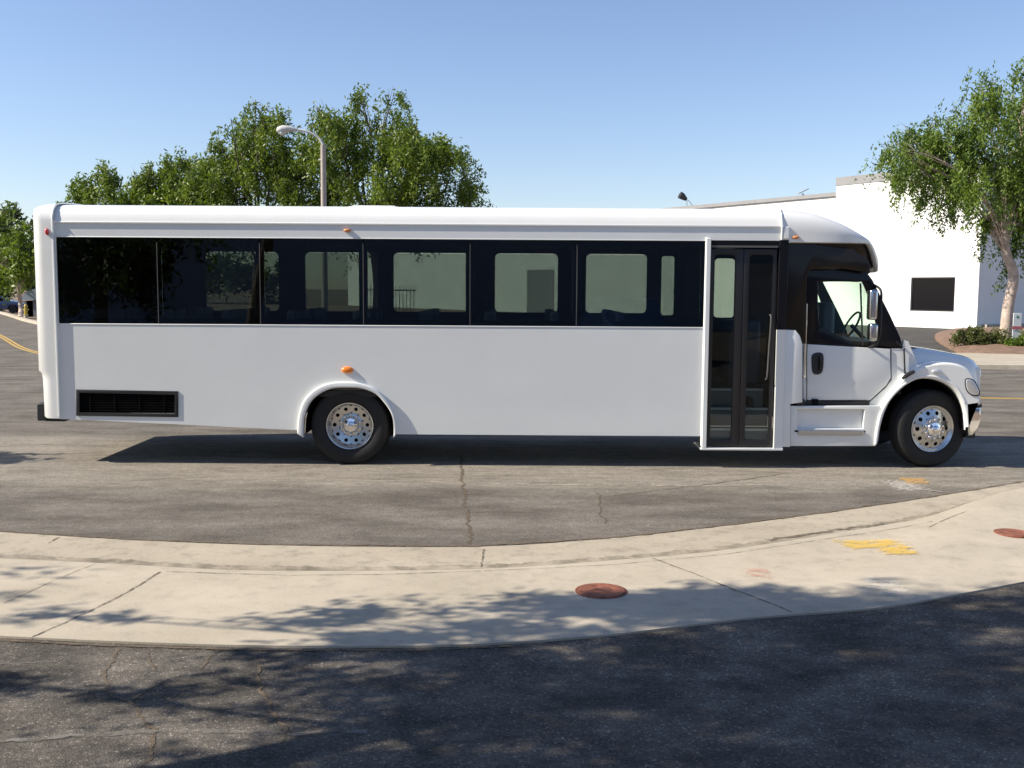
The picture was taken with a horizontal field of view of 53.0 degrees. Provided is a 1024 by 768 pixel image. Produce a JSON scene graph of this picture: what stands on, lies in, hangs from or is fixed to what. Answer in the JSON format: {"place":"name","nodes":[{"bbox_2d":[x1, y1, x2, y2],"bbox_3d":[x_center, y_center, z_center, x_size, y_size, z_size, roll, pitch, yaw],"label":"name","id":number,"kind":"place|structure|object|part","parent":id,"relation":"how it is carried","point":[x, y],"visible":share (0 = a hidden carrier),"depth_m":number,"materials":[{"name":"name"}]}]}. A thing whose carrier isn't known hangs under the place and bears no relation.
{"place":"outdoors","nodes":[
{"label":"outdoors","id":0,"kind":"place"},
{"bbox_2d":[3,289,874,570],"bbox_3d":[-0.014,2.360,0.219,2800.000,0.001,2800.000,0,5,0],"label":"ground","id":1,"kind":"structure","parent":0,"point":[337,299],"depth_m":157.74,"materials":[{"name":"soil"}]},
{"bbox_2d":[0,202,35,316],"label":"roadside tree","id":2,"kind":"object","parent":1,"relation":"on","point":[21,268],"visible":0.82,"depth_m":73.89,"materials":[{"name":"green plant"}]},
{"bbox_2d":[0,200,35,311],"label":"roadside tree","id":3,"kind":"object","parent":1,"relation":"on","point":[17,214],"visible":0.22,"depth_m":92.16,"materials":[{"name":"green plant"}]},
{"bbox_2d":[23,304,28,317],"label":"fire hydrant","id":4,"kind":"object","parent":1,"relation":"on","point":[25,309],"visible":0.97,"depth_m":69.57,"materials":[{"name":"metal"}]},
{"bbox_2d":[22,289,36,316],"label":"shed","id":5,"kind":"structure","parent":1,"relation":"on","point":[32,306],"depth_m":78.69,"materials":[{"name":"white"}]},
{"bbox_2d":[55,145,239,205],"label":"street tree","id":6,"kind":"object","parent":1,"relation":"on","point":[162,186],"visible":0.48,"depth_m":49.52,"materials":[{"name":"green plant"}]},
{"bbox_2d":[8,252,307,304],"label":"tree belt","id":7,"kind":"object","parent":1,"relation":"on","point":[230,273],"visible":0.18,"depth_m":143.94,"materials":[{"name":"green plant"}]},
{"bbox_2d":[173,96,352,307],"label":"street tree","id":8,"kind":"object","parent":1,"relation":"on","point":[268,162],"visible":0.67,"depth_m":48.13,"materials":[{"name":"green plant"}]},
{"bbox_2d":[284,82,496,307],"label":"street tree","id":9,"kind":"object","parent":1,"relation":"on","point":[420,159],"visible":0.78,"depth_m":46.91,"materials":[{"name":"green plant"}]},
{"bbox_2d":[368,285,415,311],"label":"iron fence","id":10,"kind":"object","parent":1,"relation":"on","point":[399,290],"visible":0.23,"depth_m":45.84,"materials":[{"name":"black metal"}]},
{"bbox_2d":[0,311,1023,369],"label":"kerb","id":11,"kind":"structure","parent":1,"relation":"on","point":[1001,366],"depth_m":30.82,"materials":[{"name":"concrete"}]},
{"bbox_2d":[0,583,1023,767],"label":"parking lot","id":12,"kind":"structure","parent":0,"point":[938,683],"depth_m":5.77,"materials":[{"name":"grey asphalt"}]},
{"bbox_2d":[102,648,157,767],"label":"pavement crack","id":13,"kind":"object","parent":12,"relation":"on","point":[152,737],"visible":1,"depth_m":5.60,"materials":[{"name":"grey asphalt"}]},
{"bbox_2d":[132,682,160,698],"bbox_3d":[-2.093,1.751,5.864,0.040,0.001,0.264,2,6,17],"label":"pavement crack","id":14,"kind":"object","parent":12,"relation":"on","point":[140,693],"visible":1,"depth_m":5.85,"materials":[{"name":"grey asphalt"}]},
{"bbox_2d":[145,651,156,670],"bbox_3d":[-2.228,1.707,6.330,0.027,0.001,0.391,-2,6,-27],"label":"pavement crack","id":15,"kind":"object","parent":12,"relation":"on","point":[151,664],"visible":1,"depth_m":6.30,"materials":[{"name":"grey asphalt"}]},
{"bbox_2d":[4,729,367,741],"bbox_3d":[-1.788,1.804,5.276,2.074,0.001,0.157,0,5,-6],"label":"asphalt seam","id":16,"kind":"object","parent":12,"relation":"on","point":[142,731],"visible":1,"depth_m":5.29,"materials":[{"name":"grey asphalt"}]},
{"bbox_2d":[199,648,222,669],"bbox_3d":[-1.877,1.705,6.373,0.047,0.001,0.368,1,5,5],"label":"pavement crack","id":17,"kind":"object","parent":12,"relation":"on","point":[205,662],"visible":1,"depth_m":6.33,"materials":[{"name":"grey asphalt"}]},
{"bbox_2d":[4,639,523,650],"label":"asphalt edge dirt","id":18,"kind":"structure","parent":12,"relation":"on","point":[13,640],"depth_m":6.57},
{"bbox_2d":[254,661,287,747],"bbox_3d":[-1.360,1.767,5.734,0.078,0.001,1.277,-2,6,-22],"label":"pavement crack","id":19,"kind":"object","parent":12,"relation":"on","point":[274,713],"visible":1,"depth_m":5.65,"materials":[{"name":"grey asphalt"}]},
{"bbox_2d":[0,314,1023,546],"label":"road","id":20,"kind":"structure","parent":0,"point":[156,481],"depth_m":12.49,"materials":[{"name":"grey asphalt"}]},
{"bbox_2d":[0,296,24,312],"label":"parked car","id":21,"kind":"object","parent":20,"relation":"on","point":[11,306],"visible":0.79,"depth_m":87.86,"materials":[{"name":"blue paint"}]},
{"bbox_2d":[276,125,327,310],"bbox_3d":[-7.850,-5.469,38.664,1.940,8.393,0.400,0,5,0],"label":"street lamp","id":22,"kind":"object","parent":20,"relation":"on","point":[282,130],"visible":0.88,"depth_m":38.42,"materials":[{"name":"metal"}]},
{"bbox_2d":[459,456,472,543],"bbox_3d":[-0.561,1.223,11.848,0.095,0.001,5.042,0,5,-4],"label":"road crack","id":23,"kind":"object","parent":20,"relation":"on","point":[466,508],"visible":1,"depth_m":11.00,"materials":[{"name":"black asphalt"}]},
{"bbox_2d":[0,334,994,397],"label":"lane line","id":24,"kind":"object","parent":20,"relation":"on","point":[36,351],"visible":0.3,"depth_m":39.32,"materials":[{"name":"yellow paint"}]},
{"bbox_2d":[0,336,1008,398],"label":"lane line","id":25,"kind":"object","parent":20,"relation":"on","point":[37,353],"visible":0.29,"depth_m":36.91,"materials":[{"name":"yellow paint"}]},
{"bbox_2d":[33,202,981,466],"bbox_3d":[0.159,-0.741,14.512,12.798,3.438,2.637,0,5,0],"label":"shuttle bus","id":26,"kind":"object","parent":20,"relation":"on","point":[131,326],"visible":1,"depth_m":13.36,"materials":[{"name":"white paint"}]},
{"bbox_3d":[-5.214,-1.334,13.251,1.277,1.093,0.022,0,5,0],"label":"window","id":27,"kind":"part","parent":26,"relation":"part of","materials":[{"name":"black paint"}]},
{"bbox_3d":[-3.910,-1.326,13.249,1.308,1.093,0.027,0,5,0],"label":"window","id":28,"kind":"part","parent":26,"relation":"part of","materials":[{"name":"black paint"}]},
{"bbox_3d":[-2.584,-1.318,13.249,1.319,1.093,0.027,0,5,0],"label":"window","id":29,"kind":"part","parent":26,"relation":"part of","materials":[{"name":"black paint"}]},
{"bbox_3d":[-1.230,-1.309,13.249,1.364,1.093,0.027,0,5,0],"label":"window","id":30,"kind":"part","parent":26,"relation":"part of","materials":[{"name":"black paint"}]},
{"bbox_3d":[0.146,-1.301,13.249,1.364,1.093,0.027,0,5,0],"label":"window","id":31,"kind":"part","parent":26,"relation":"part of","materials":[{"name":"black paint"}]},
{"bbox_3d":[1.659,-1.292,13.249,1.637,1.093,0.027,0,5,0],"label":"window","id":32,"kind":"part","parent":26,"relation":"part of","materials":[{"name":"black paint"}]},
{"bbox_3d":[2.763,-0.464,13.350,0.425,2.559,0.035,0,5,0],"label":"door leaf","id":33,"kind":"part","parent":26,"relation":"part of","materials":[{"name":"black"}]},
{"bbox_3d":[3.195,-0.459,13.315,0.423,2.559,0.105,0,5,0],"label":"door leaf","id":34,"kind":"part","parent":26,"relation":"part of","materials":[{"name":"black"}]},
{"bbox_3d":[4.420,-0.150,13.474,1.107,0.738,0.103,0,5,0],"label":"cab door","id":35,"kind":"part","parent":26,"relation":"part of","materials":[{"name":"white paint"}]},
{"bbox_2d":[0,482,1023,570],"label":"gutter","id":36,"kind":"object","parent":20,"relation":"on","point":[178,554],"visible":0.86,"depth_m":9.13,"materials":[{"name":"concrete"}]},
{"bbox_2d":[48,495,989,569],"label":"gutter dirt","id":37,"kind":"structure","parent":36,"relation":"on","point":[304,567],"depth_m":8.63,"materials":[{"name":"brown soil"}]},
{"bbox_2d":[770,523,882,540],"bbox_3d":[3.039,1.422,9.900,1.498,0.001,0.093,-2,6,-28],"label":"gutter stain","id":38,"kind":"object","parent":36,"relation":"on","point":[817,533],"visible":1,"depth_m":9.81,"materials":[{"name":"grey concrete"}]},
{"bbox_2d":[595,492,606,522],"bbox_3d":[0.947,1.313,10.987,0.082,0.001,1.546,1,5,2],"label":"road crack","id":39,"kind":"object","parent":20,"relation":"on","point":[600,506],"visible":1,"depth_m":11.02,"materials":[{"name":"grey asphalt"}]},
{"bbox_2d":[364,480,1007,485],"bbox_3d":[2.083,1.197,12.278,8.086,0.005,0.239,0,5,1],"label":"road seam","id":40,"kind":"object","parent":20,"relation":"on","point":[686,485],"visible":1,"depth_m":12.30,"materials":[{"name":"grey asphalt"}]},
{"bbox_2d":[617,473,782,494],"bbox_3d":[2.338,1.198,12.314,2.788,0.001,0.094,-3,6,-32],"label":"road crack","id":41,"kind":"object","parent":20,"relation":"on","point":[704,484],"visible":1,"depth_m":12.41,"materials":[{"name":"grey asphalt"}]},
{"bbox_2d":[899,478,927,482],"bbox_3d":[4.930,1.183,12.586,0.348,0.001,0.973,2,6,22],"label":"orange paint mark","id":42,"kind":"object","parent":20,"relation":"on","point":[919,479],"visible":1,"depth_m":12.59,"materials":[{"name":"brown paint"}]},
{"bbox_2d":[0,488,1023,647],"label":"pavement","id":43,"kind":"structure","parent":0,"point":[969,551],"depth_m":7.75,"materials":[{"name":"concrete"}]},
{"bbox_2d":[25,571,160,641],"bbox_3d":[-2.963,1.591,7.456,0.074,0.014,1.653,1,5,11],"label":"pavement joint","id":44,"kind":"object","parent":43,"relation":"on","point":[93,608],"visible":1,"depth_m":7.26,"materials":[{"name":"grey concrete"}]},
{"bbox_2d":[166,571,462,574],"bbox_3d":[-1.518,1.520,8.253,2.531,0.001,0.125,0,5,-2],"label":"pavement joint","id":45,"kind":"object","parent":43,"relation":"on","point":[338,574],"visible":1,"depth_m":8.26,"materials":[{"name":"grey concrete"}]},
{"bbox_2d":[575,583,627,598],"bbox_3d":[0.680,1.579,7.815,0.399,0.034,0.399,0,5,0],"label":"utility cover","id":46,"kind":"object","parent":43,"relation":"on","point":[601,591],"visible":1,"depth_m":7.78,"materials":[{"name":"metal"}]},
{"bbox_2d":[484,521,929,570],"bbox_3d":[2.004,1.445,9.120,4.718,0.032,0.264,-2,6,-22],"label":"pavement joint","id":47,"kind":"object","parent":43,"relation":"on","point":[710,555],"visible":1,"depth_m":8.87,"materials":[{"name":"grey concrete"}]},
{"bbox_2d":[653,558,790,611],"bbox_3d":[1.607,1.557,8.057,0.036,0.004,1.686,-2,6,-28],"label":"pavement joint","id":48,"kind":"object","parent":43,"relation":"on","point":[729,587],"visible":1,"depth_m":7.85,"materials":[{"name":"grey concrete"}]},
{"bbox_2d":[843,539,905,547],"bbox_3d":[3.245,1.436,9.268,1.034,0.028,0.518,0,5,-8],"label":"yellow paint mark","id":49,"kind":"object","parent":43,"relation":"on","point":[884,543],"visible":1,"depth_m":9.26,"materials":[{"name":"orange"}]},
{"bbox_2d":[879,547,915,553],"bbox_3d":[3.367,1.458,8.961,0.358,0.019,0.561,2,6,17],"label":"yellow paint mark","id":50,"kind":"object","parent":43,"relation":"on","point":[895,550],"visible":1,"depth_m":8.96,"materials":[{"name":"orange"}]},
{"bbox_2d":[993,528,1023,537],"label":"utility cover","id":51,"kind":"object","parent":43,"relation":"on","point":[1012,533],"visible":1,"depth_m":9.55,"materials":[{"name":"metal"}]},
{"bbox_2d":[0,0,1023,289],"label":"sky","id":52,"kind":"structure","parent":0,"point":[561,103],"materials":[{"name":"blue"}]},
{"bbox_2d":[348,163,1023,328],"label":"warehouse","id":53,"kind":"structure","parent":0,"point":[925,278],"depth_m":69.68,"materials":[{"name":"white paint"}]},
{"bbox_2d":[527,269,553,312],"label":"roller door","id":54,"kind":"structure","parent":53,"relation":"in","point":[540,283],"depth_m":100.79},
{"bbox_2d":[678,192,691,205],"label":"rooftop floodlight","id":55,"kind":"object","parent":53,"relation":"on","point":[681,195],"visible":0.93,"depth_m":82.97,"materials":[{"name":"silver metal"}]},
{"bbox_2d":[910,277,954,311],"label":"window","id":56,"kind":"structure","parent":53,"relation":"in","point":[927,293],"depth_m":64.38,"materials":[{"name":"black glass"}]},
{"bbox_2d":[844,324,955,352],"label":"car park","id":57,"kind":"structure","parent":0,"point":[919,337],"depth_m":53.06,"materials":[{"name":"grey asphalt"}]},
{"bbox_2d":[935,327,1023,353],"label":"planting bed","id":58,"kind":"object","parent":57,"relation":"on","point":[943,337],"visible":0.52,"depth_m":38.11,"materials":[{"name":"brown soil"}]},
{"bbox_2d":[854,56,1023,337],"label":"weeping tree","id":59,"kind":"object","parent":58,"relation":"on","point":[932,161],"visible":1,"depth_m":38.91,"materials":[{"name":"green plant"}]},
{"bbox_2d":[949,324,991,346],"bbox_3d":[17.508,-1.672,39.105,1.506,1.255,1.530,0,5,0],"label":"shrub","id":60,"kind":"object","parent":58,"relation":"on","point":[969,335],"visible":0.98,"depth_m":38.98,"materials":[{"name":"green plant"}]},
{"bbox_2d":[972,327,1012,344],"bbox_3d":[18.366,-1.656,38.999,1.458,1.062,1.256,-3,6,-33],"label":"shrub","id":61,"kind":"object","parent":58,"relation":"on","point":[997,337],"visible":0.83,"depth_m":38.73,"materials":[{"name":"green plant"}]},
{"bbox_2d":[1003,329,1023,346],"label":"shrub","id":62,"kind":"object","parent":58,"relation":"on","point":[1018,341],"visible":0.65,"depth_m":38.07,"materials":[{"name":"green plant"}]},
{"bbox_2d":[1012,313,1022,339],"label":"sign","id":63,"kind":"object","parent":58,"relation":"on","point":[1017,320],"visible":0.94,"depth_m":39.32,"materials":[{"name":"white"}]},
{"bbox_2d":[954,353,1023,363],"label":"pavement","id":64,"kind":"structure","parent":0,"point":[990,358],"depth_m":33.53,"materials":[{"name":"concrete"}]}
]}

